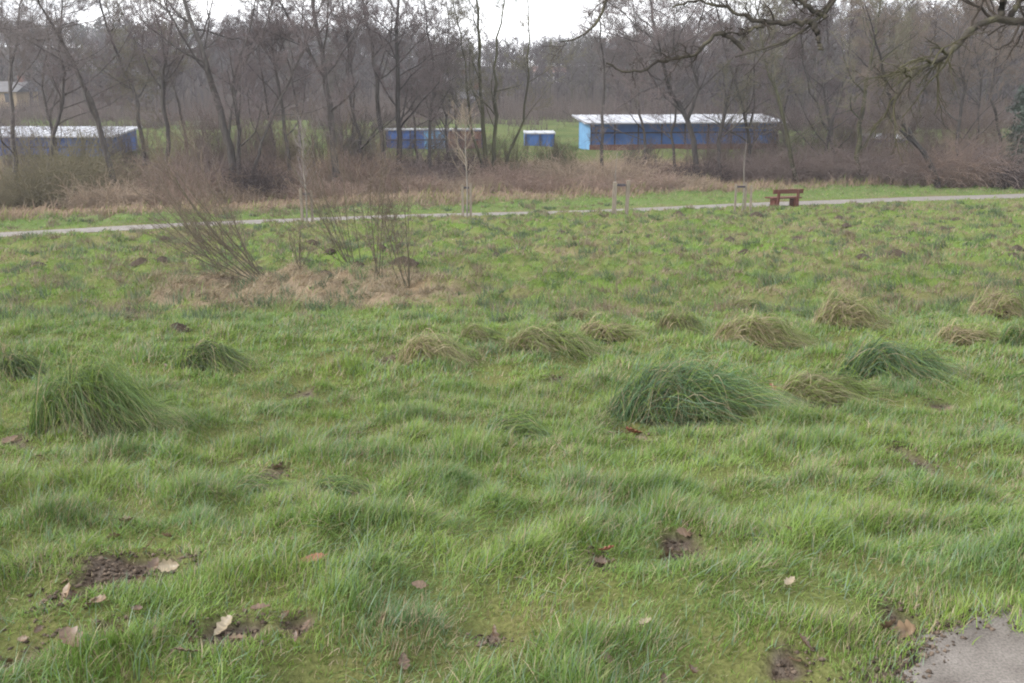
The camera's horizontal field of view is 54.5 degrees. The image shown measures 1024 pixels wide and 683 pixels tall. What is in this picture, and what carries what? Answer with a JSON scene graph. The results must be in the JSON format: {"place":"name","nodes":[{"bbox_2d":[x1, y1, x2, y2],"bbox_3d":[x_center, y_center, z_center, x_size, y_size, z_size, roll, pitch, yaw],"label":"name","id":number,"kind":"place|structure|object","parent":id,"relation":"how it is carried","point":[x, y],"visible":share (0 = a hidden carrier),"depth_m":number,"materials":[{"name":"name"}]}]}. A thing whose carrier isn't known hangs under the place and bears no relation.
{"place":"outdoors","nodes":[
{"label":"outdoors","id":0,"kind":"place"},
{"bbox_2d":[0,47,1023,682],"bbox_3d":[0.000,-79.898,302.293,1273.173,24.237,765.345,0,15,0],"label":"ground","id":1,"kind":"structure","parent":0,"point":[760,671],"depth_m":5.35,"materials":[{"name":"plant"}]},
{"bbox_2d":[0,342,63,381],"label":"grass tussock","id":2,"kind":"object","parent":1,"relation":"on","point":[26,365],"depth_m":8.61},
{"bbox_2d":[0,112,64,191],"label":"scrub bush","id":3,"kind":"object","parent":1,"relation":"on","point":[11,158],"visible":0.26,"depth_m":53.64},
{"bbox_2d":[0,0,87,205],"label":"alder tree","id":4,"kind":"object","parent":1,"relation":"on","point":[12,116],"visible":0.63,"depth_m":47.12,"materials":[{"name":"brown plant"}]},
{"bbox_2d":[0,0,91,162],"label":"alder tree","id":5,"kind":"object","parent":1,"relation":"on","point":[48,116],"visible":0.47,"depth_m":54.31,"materials":[{"name":"brown plant"}]},
{"bbox_2d":[0,121,136,209],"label":"bramble thicket","id":6,"kind":"object","parent":1,"relation":"on","point":[20,188],"visible":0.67,"depth_m":47.33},
{"bbox_2d":[0,126,137,156],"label":"field shelter","id":7,"kind":"object","parent":1,"relation":"on","point":[73,133],"visible":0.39,"depth_m":70.23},
{"bbox_2d":[18,122,124,185],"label":"scrub bush","id":8,"kind":"object","parent":1,"relation":"on","point":[83,146],"visible":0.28,"depth_m":53.18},
{"bbox_2d":[0,0,156,189],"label":"alder tree","id":9,"kind":"object","parent":1,"relation":"on","point":[92,106],"visible":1,"depth_m":45.86,"materials":[{"name":"brown plant"}]},
{"bbox_2d":[11,0,155,172],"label":"alder tree","id":10,"kind":"object","parent":1,"relation":"on","point":[64,70],"visible":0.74,"depth_m":51.27,"materials":[{"name":"brown plant"}]},
{"bbox_2d":[0,109,183,206],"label":"bramble thicket","id":11,"kind":"object","parent":1,"relation":"on","point":[102,173],"visible":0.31,"depth_m":48.85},
{"bbox_2d":[46,167,162,209],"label":"bramble thicket","id":12,"kind":"object","parent":1,"relation":"on","point":[103,199],"visible":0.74,"depth_m":46.58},
{"bbox_2d":[0,329,222,443],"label":"grass tussock","id":13,"kind":"object","parent":1,"relation":"on","point":[107,398],"depth_m":6.43,"materials":[{"name":"plant"}]},
{"bbox_2d":[76,0,160,177],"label":"alder tree","id":14,"kind":"object","parent":1,"relation":"on","point":[131,87],"visible":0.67,"depth_m":52.86,"materials":[{"name":"brown plant"}]},
{"bbox_2d":[83,112,165,173],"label":"scrub bush","id":15,"kind":"object","parent":1,"relation":"on","point":[120,143],"visible":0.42,"depth_m":55.69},
{"bbox_2d":[93,0,210,167],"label":"alder tree","id":16,"kind":"object","parent":1,"relation":"on","point":[184,62],"visible":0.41,"depth_m":57.24,"materials":[{"name":"brown plant"}]},
{"bbox_2d":[104,0,223,176],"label":"alder tree","id":17,"kind":"object","parent":1,"relation":"on","point":[164,81],"visible":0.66,"depth_m":51.96,"materials":[{"name":"brown plant"}]},
{"bbox_2d":[105,145,245,268],"bbox_3d":[-7.127,-2.790,21.124,2.981,2.755,2.257,-3,15,-12],"label":"willow shrub","id":18,"kind":"object","parent":1,"relation":"on","point":[202,251],"visible":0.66,"depth_m":21.19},
{"bbox_2d":[97,135,256,201],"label":"bramble thicket","id":19,"kind":"object","parent":1,"relation":"on","point":[168,182],"visible":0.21,"depth_m":49.91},
{"bbox_2d":[117,127,276,196],"bbox_3d":[-16.773,-9.022,52.566,8.817,4.965,7.070,0,15,0],"label":"bramble thicket","id":20,"kind":"object","parent":1,"relation":"on","point":[207,170],"visible":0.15,"depth_m":51.91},
{"bbox_2d":[109,88,289,286],"bbox_3d":[-5.584,-2.707,17.849,3.337,3.698,2.247,0,15,0],"label":"willow shrub","id":21,"kind":"object","parent":1,"relation":"on","point":[227,247],"visible":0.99,"depth_m":18.09,"materials":[{"name":"plant"}]},
{"bbox_2d":[160,100,257,180],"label":"scrub bush","id":22,"kind":"object","parent":1,"relation":"on","point":[214,143],"visible":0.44,"depth_m":54.69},
{"bbox_2d":[164,331,270,376],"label":"grass tussock","id":23,"kind":"object","parent":1,"relation":"on","point":[206,352],"depth_m":8.89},
{"bbox_2d":[124,0,367,186],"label":"alder tree","id":24,"kind":"object","parent":1,"relation":"on","point":[224,130],"visible":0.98,"depth_m":50.74,"materials":[{"name":"brown plant"}]},
{"bbox_2d":[209,99,302,180],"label":"scrub bush","id":25,"kind":"object","parent":1,"relation":"on","point":[268,139],"visible":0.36,"depth_m":57.85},
{"bbox_2d":[206,140,309,200],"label":"bramble thicket","id":26,"kind":"object","parent":1,"relation":"on","point":[257,179],"visible":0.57,"depth_m":51.74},
{"bbox_2d":[195,0,321,178],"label":"alder tree","id":27,"kind":"object","parent":1,"relation":"on","point":[271,45],"visible":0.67,"depth_m":53.59,"materials":[{"name":"brown plant"}]},
{"bbox_2d":[218,463,311,496],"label":"grass tussock","id":28,"kind":"object","parent":1,"relation":"on","point":[251,481],"depth_m":4.71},
{"bbox_2d":[208,0,323,178],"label":"alder tree","id":29,"kind":"object","parent":1,"relation":"on","point":[264,88],"visible":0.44,"depth_m":58.23,"materials":[{"name":"brown plant"}]},
{"bbox_2d":[221,0,312,166],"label":"alder tree","id":30,"kind":"object","parent":1,"relation":"on","point":[295,60],"visible":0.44,"depth_m":58.40,"materials":[{"name":"brown plant"}]},
{"bbox_2d":[241,134,363,188],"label":"bramble thicket","id":31,"kind":"object","parent":1,"relation":"on","point":[286,170],"visible":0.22,"depth_m":54.85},
{"bbox_2d":[247,82,368,265],"bbox_3d":[-4.371,-3.638,21.812,2.913,4.219,3.213,0,15,0],"label":"willow shrub","id":32,"kind":"object","parent":1,"relation":"on","point":[327,205],"visible":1,"depth_m":21.64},
{"bbox_2d":[242,0,384,189],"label":"alder tree","id":33,"kind":"object","parent":1,"relation":"on","point":[330,108],"visible":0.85,"depth_m":52.33,"materials":[{"name":"brown plant"}]},
{"bbox_2d":[263,173,369,201],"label":"bramble thicket","id":34,"kind":"object","parent":1,"relation":"on","point":[292,194],"visible":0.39,"depth_m":51.74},
{"bbox_2d":[273,90,391,171],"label":"scrub bush","id":35,"kind":"object","parent":1,"relation":"on","point":[339,134],"visible":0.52,"depth_m":58.84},
{"bbox_2d":[302,464,386,496],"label":"grass tussock","id":36,"kind":"object","parent":1,"relation":"on","point":[354,485],"depth_m":4.79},
{"bbox_2d":[317,0,377,160],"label":"alder tree","id":37,"kind":"object","parent":1,"relation":"on","point":[342,38],"visible":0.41,"depth_m":59.24,"materials":[{"name":"grey plant"}]},
{"bbox_2d":[298,140,423,187],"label":"bramble thicket","id":38,"kind":"object","parent":1,"relation":"on","point":[352,171],"visible":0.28,"depth_m":55.49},
{"bbox_2d":[306,0,425,161],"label":"alder tree","id":39,"kind":"object","parent":1,"relation":"on","point":[362,146],"visible":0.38,"depth_m":57.98,"materials":[{"name":"brown plant"}]},
{"bbox_2d":[333,128,417,280],"bbox_3d":[-2.438,-2.463,18.288,1.574,2.934,1.904,0,15,0],"label":"willow shrub","id":40,"kind":"object","parent":1,"relation":"on","point":[375,221],"visible":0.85,"depth_m":18.24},
{"bbox_2d":[332,0,449,168],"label":"alder tree","id":41,"kind":"object","parent":1,"relation":"on","point":[409,23],"visible":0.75,"depth_m":55.54,"materials":[{"name":"grey plant"}]},
{"bbox_2d":[350,160,440,287],"bbox_3d":[-2.089,-2.143,18.038,1.570,2.413,1.699,10,18,34],"label":"willow shrub","id":42,"kind":"object","parent":1,"relation":"on","point":[393,232],"visible":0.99,"depth_m":17.85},
{"bbox_2d":[335,166,460,193],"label":"bramble thicket","id":43,"kind":"object","parent":1,"relation":"on","point":[398,183],"visible":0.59,"depth_m":54.20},
{"bbox_2d":[343,0,470,179],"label":"alder tree","id":44,"kind":"object","parent":1,"relation":"on","point":[397,57],"visible":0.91,"depth_m":55.22,"materials":[{"name":"grey plant"}]},
{"bbox_2d":[360,145,470,184],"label":"bramble thicket","id":45,"kind":"object","parent":1,"relation":"on","point":[439,171],"visible":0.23,"depth_m":57.47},
{"bbox_2d":[398,8,454,165],"bbox_3d":[-5.402,-14.930,61.377,3.268,11.233,6.525,-3,15,-11],"label":"alder tree","id":46,"kind":"object","parent":1,"relation":"on","point":[414,131],"visible":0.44,"depth_m":60.64,"materials":[{"name":"grey plant"}]},
{"bbox_2d":[392,0,470,172],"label":"alder tree","id":47,"kind":"object","parent":1,"relation":"on","point":[445,84],"visible":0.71,"depth_m":58.13,"materials":[{"name":"grey plant"}]},
{"bbox_2d":[385,128,481,148],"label":"field shelter","id":48,"kind":"object","parent":1,"relation":"on","point":[407,132],"visible":0.32,"depth_m":74.69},
{"bbox_2d":[387,325,485,370],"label":"grass tussock","id":49,"kind":"object","parent":1,"relation":"on","point":[420,347],"depth_m":9.32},
{"bbox_2d":[389,168,506,193],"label":"bramble thicket","id":50,"kind":"object","parent":1,"relation":"on","point":[456,185],"visible":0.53,"depth_m":55.11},
{"bbox_2d":[395,0,513,165],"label":"alder tree","id":51,"kind":"object","parent":1,"relation":"on","point":[452,39],"visible":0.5,"depth_m":60.80,"materials":[{"name":"grey plant"}]},
{"bbox_2d":[412,139,497,183],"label":"bramble thicket","id":52,"kind":"object","parent":1,"relation":"on","point":[452,162],"visible":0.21,"depth_m":59.50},
{"bbox_2d":[411,111,510,170],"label":"scrub bush","id":53,"kind":"object","parent":1,"relation":"on","point":[462,146],"visible":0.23,"depth_m":64.08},
{"bbox_2d":[445,93,478,217],"bbox_3d":[-2.030,-7.365,40.181,1.541,5.163,1.221,0,15,0],"label":"staked sapling","id":54,"kind":"object","parent":1,"relation":"on","point":[465,162],"visible":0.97,"depth_m":40.17,"materials":[{"name":"brown plant"}]},
{"bbox_2d":[0,171,951,221],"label":"dead grass","id":55,"kind":"structure","parent":1,"relation":"on","point":[444,199],"depth_m":50.38,"materials":[{"name":"plant"}]},
{"bbox_2d":[459,316,512,344],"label":"grass tussock","id":56,"kind":"object","parent":1,"relation":"on","point":[479,332],"depth_m":10.55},
{"bbox_2d":[421,0,587,171],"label":"alder tree","id":57,"kind":"object","parent":1,"relation":"on","point":[468,87],"visible":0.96,"depth_m":59.04,"materials":[{"name":"brown plant"}]},
{"bbox_2d":[448,151,565,188],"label":"bramble thicket","id":58,"kind":"object","parent":1,"relation":"on","point":[507,170],"visible":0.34,"depth_m":57.70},
{"bbox_2d":[471,126,548,174],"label":"scrub bush","id":59,"kind":"object","parent":1,"relation":"on","point":[514,148],"visible":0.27,"depth_m":64.23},
{"bbox_2d":[0,0,1023,130],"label":"wood","id":60,"kind":"object","parent":1,"relation":"on","point":[580,75],"visible":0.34,"depth_m":131.48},
{"bbox_2d":[0,304,1023,390],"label":"brow grass","id":61,"kind":"structure","parent":1,"relation":"on","point":[11,325],"depth_m":10.34,"materials":[{"name":"plant"}]},
{"bbox_2d":[0,199,1023,323],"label":"grass clumps","id":62,"kind":"object","parent":1,"relation":"on","point":[569,303],"visible":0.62,"depth_m":21.75,"materials":[{"name":"plant"}]},
{"bbox_2d":[0,347,1023,682],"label":"soil crumbs","id":63,"kind":"object","parent":1,"relation":"on","point":[478,643],"visible":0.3,"depth_m":3.03,"materials":[{"name":"soil"}]},
{"bbox_2d":[465,163,599,194],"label":"bramble thicket","id":64,"kind":"object","parent":1,"relation":"on","point":[549,185],"visible":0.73,"depth_m":55.38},
{"bbox_2d":[473,402,595,443],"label":"grass tussock","id":65,"kind":"object","parent":1,"relation":"on","point":[537,429],"depth_m":6.34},
{"bbox_2d":[496,316,616,364],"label":"grass tussock","id":66,"kind":"object","parent":1,"relation":"on","point":[548,338],"depth_m":9.81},
{"bbox_2d":[511,138,675,190],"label":"bramble thicket","id":67,"kind":"object","parent":1,"relation":"on","point":[611,171],"visible":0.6,"depth_m":57.21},
{"bbox_2d":[571,0,631,171],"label":"alder tree","id":68,"kind":"object","parent":1,"relation":"on","point":[602,131],"visible":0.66,"depth_m":59.87,"materials":[{"name":"grey plant"}]},
{"bbox_2d":[572,312,657,343],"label":"grass tussock","id":69,"kind":"object","parent":1,"relation":"on","point":[611,331],"depth_m":10.70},
{"bbox_2d":[545,0,712,172],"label":"alder tree","id":70,"kind":"object","parent":1,"relation":"on","point":[636,73],"visible":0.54,"depth_m":60.69,"materials":[{"name":"grey plant"}]},
{"bbox_2d":[575,164,692,194],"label":"bramble thicket","id":71,"kind":"object","parent":1,"relation":"on","point":[604,184],"visible":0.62,"depth_m":55.50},
{"bbox_2d":[566,0,754,180],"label":"alder tree","id":72,"kind":"object","parent":1,"relation":"on","point":[679,106],"visible":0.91,"depth_m":56.23,"materials":[{"name":"brown plant"}]},
{"bbox_2d":[607,0,717,166],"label":"alder tree","id":73,"kind":"object","parent":1,"relation":"on","point":[675,114],"visible":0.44,"depth_m":63.98,"materials":[{"name":"grey plant"}]},
{"bbox_2d":[572,114,786,149],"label":"field shelter","id":74,"kind":"object","parent":1,"relation":"on","point":[629,125],"visible":0.62,"depth_m":72.34,"materials":[{"name":"metal"}]},
{"bbox_2d":[652,300,711,336],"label":"grass tussock","id":75,"kind":"object","parent":1,"relation":"on","point":[672,319],"depth_m":11.07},
{"bbox_2d":[644,148,739,184],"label":"bramble thicket","id":76,"kind":"object","parent":1,"relation":"on","point":[704,173],"visible":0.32,"depth_m":59.25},
{"bbox_2d":[572,334,842,430],"bbox_3d":[1.466,0.290,7.272,1.956,0.763,1.827,4,15,15],"label":"grass tussock","id":77,"kind":"object","parent":1,"relation":"on","point":[672,392],"depth_m":7.01,"materials":[{"name":"plant"}]},
{"bbox_2d":[673,116,757,172],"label":"scrub bush","id":78,"kind":"object","parent":1,"relation":"on","point":[712,148],"visible":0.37,"depth_m":64.14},
{"bbox_2d":[647,0,821,179],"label":"alder tree","id":79,"kind":"object","parent":1,"relation":"on","point":[764,72],"visible":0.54,"depth_m":59.94,"materials":[{"name":"grey plant"}]},
{"bbox_2d":[681,136,800,182],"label":"bramble thicket","id":80,"kind":"object","parent":1,"relation":"on","point":[739,175],"visible":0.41,"depth_m":59.81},
{"bbox_2d":[697,302,826,352],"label":"grass tussock","id":81,"kind":"object","parent":1,"relation":"on","point":[765,331],"depth_m":10.44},
{"bbox_2d":[710,0,814,172],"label":"alder tree","id":82,"kind":"object","parent":1,"relation":"on","point":[726,104],"visible":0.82,"depth_m":59.22,"materials":[{"name":"grey plant"}]},
{"bbox_2d":[712,0,832,182],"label":"alder tree","id":83,"kind":"object","parent":1,"relation":"on","point":[778,96],"visible":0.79,"depth_m":57.72,"materials":[{"name":"brown plant"}]},
{"bbox_2d":[541,0,1023,163],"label":"oak tree","id":84,"kind":"object","parent":1,"relation":"on","point":[999,18],"visible":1,"depth_m":14.72,"materials":[{"name":"brown plant"}]},
{"bbox_2d":[726,86,842,171],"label":"scrub bush","id":85,"kind":"object","parent":1,"relation":"on","point":[782,134],"visible":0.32,"depth_m":65.14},
{"bbox_2d":[728,130,869,184],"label":"bramble thicket","id":86,"kind":"object","parent":1,"relation":"on","point":[779,169],"visible":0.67,"depth_m":59.02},
{"bbox_2d":[748,0,859,155],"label":"alder tree","id":87,"kind":"object","parent":1,"relation":"on","point":[786,74],"visible":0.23,"depth_m":65.22,"materials":[{"name":"grey plant"}]},
{"bbox_2d":[752,121,908,184],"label":"bramble thicket","id":88,"kind":"object","parent":1,"relation":"on","point":[837,159],"visible":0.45,"depth_m":58.90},
{"bbox_2d":[759,0,919,162],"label":"alder tree","id":89,"kind":"object","parent":1,"relation":"on","point":[829,129],"visible":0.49,"depth_m":60.20,"materials":[{"name":"grey plant"}]},
{"bbox_2d":[771,358,913,408],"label":"grass tussock","id":90,"kind":"object","parent":1,"relation":"on","point":[836,388],"depth_m":7.86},
{"bbox_2d":[794,87,900,169],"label":"scrub bush","id":91,"kind":"object","parent":1,"relation":"on","point":[846,128],"visible":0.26,"depth_m":65.92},
{"bbox_2d":[783,0,918,157],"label":"alder tree","id":92,"kind":"object","parent":1,"relation":"on","point":[824,3],"visible":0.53,"depth_m":61.92,"materials":[{"name":"grey plant"}]},
{"bbox_2d":[797,284,916,330],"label":"grass tussock","id":93,"kind":"object","parent":1,"relation":"on","point":[838,312],"depth_m":11.58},
{"bbox_2d":[823,0,931,182],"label":"alder tree","id":94,"kind":"object","parent":1,"relation":"on","point":[880,3],"visible":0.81,"depth_m":56.33,"materials":[{"name":"brown plant"}]},
{"bbox_2d":[835,0,941,187],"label":"alder tree","id":95,"kind":"object","parent":1,"relation":"on","point":[912,139],"visible":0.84,"depth_m":56.29,"materials":[{"name":"brown plant"}]},
{"bbox_2d":[817,129,963,189],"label":"bramble thicket","id":96,"kind":"object","parent":1,"relation":"on","point":[890,171],"visible":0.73,"depth_m":58.11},
{"bbox_2d":[850,0,964,163],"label":"alder tree","id":97,"kind":"object","parent":1,"relation":"on","point":[893,31],"visible":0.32,"depth_m":62.75,"materials":[{"name":"grey plant"}]},
{"bbox_2d":[816,321,1001,399],"bbox_3d":[3.443,0.129,8.705,1.691,0.689,1.452,0,15,0],"label":"grass tussock","id":98,"kind":"object","parent":1,"relation":"on","point":[866,358],"depth_m":8.54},
{"bbox_2d":[864,99,983,171],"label":"scrub bush","id":99,"kind":"object","parent":1,"relation":"on","point":[930,143],"visible":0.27,"depth_m":63.95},
{"bbox_2d":[862,0,987,151],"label":"alder tree","id":100,"kind":"object","parent":1,"relation":"on","point":[914,36],"visible":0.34,"depth_m":63.52,"materials":[{"name":"grey plant"}]},
{"bbox_2d":[861,118,1022,189],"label":"bramble thicket","id":101,"kind":"object","parent":1,"relation":"on","point":[955,180],"visible":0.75,"depth_m":57.83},
{"bbox_2d":[896,605,1023,682],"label":"footpath","id":102,"kind":"structure","parent":1,"relation":"on","point":[994,656],"depth_m":2.86,"materials":[{"name":"concrete"}]},
{"bbox_2d":[912,316,1015,347],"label":"grass tussock","id":103,"kind":"object","parent":1,"relation":"on","point":[957,333],"depth_m":10.48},
{"bbox_2d":[908,0,1023,155],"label":"alder tree","id":104,"kind":"object","parent":1,"relation":"on","point":[962,77],"visible":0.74,"depth_m":58.81,"materials":[{"name":"grey plant"}]},
{"bbox_2d":[912,122,1023,188],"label":"bramble thicket","id":105,"kind":"object","parent":1,"relation":"on","point":[990,151],"visible":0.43,"depth_m":57.87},
{"bbox_2d":[914,0,1022,153],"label":"alder tree","id":106,"kind":"object","parent":1,"relation":"on","point":[976,73],"visible":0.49,"depth_m":63.12,"materials":[{"name":"grey plant"}]},
{"bbox_2d":[961,282,1023,319],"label":"grass tussock","id":107,"kind":"object","parent":1,"relation":"on","point":[1000,305],"depth_m":13.50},
{"bbox_2d":[981,0,1023,158],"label":"alder tree","id":108,"kind":"object","parent":1,"relation":"on","point":[1004,72],"visible":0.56,"depth_m":59.39,"materials":[{"name":"grey plant"}]},
{"bbox_2d":[999,83,1023,164],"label":"holly tree","id":109,"kind":"object","parent":1,"relation":"on","point":[1019,106],"visible":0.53,"depth_m":60.07,"materials":[{"name":"green plant"}]},
{"bbox_2d":[0,366,1023,488],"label":"slope grass","id":110,"kind":"structure","parent":0,"point":[763,439],"depth_m":6.23,"materials":[{"name":"plant"}]},
{"bbox_2d":[0,250,1023,316],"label":"field grass","id":111,"kind":"structure","parent":0,"point":[576,282],"depth_m":17.78,"materials":[{"name":"plant"}]},
{"bbox_2d":[0,182,1023,266],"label":"meadow grass","id":112,"kind":"structure","parent":0,"point":[70,233],"depth_m":35.73,"materials":[{"name":"plant"}]},
{"bbox_2d":[0,194,1023,236],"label":"path","id":113,"kind":"structure","parent":0,"point":[150,226],"depth_m":47.33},
{"bbox_2d":[0,0,1023,66],"label":"sky","id":114,"kind":"structure","parent":0,"point":[554,15],"materials":[{"name":"white"}]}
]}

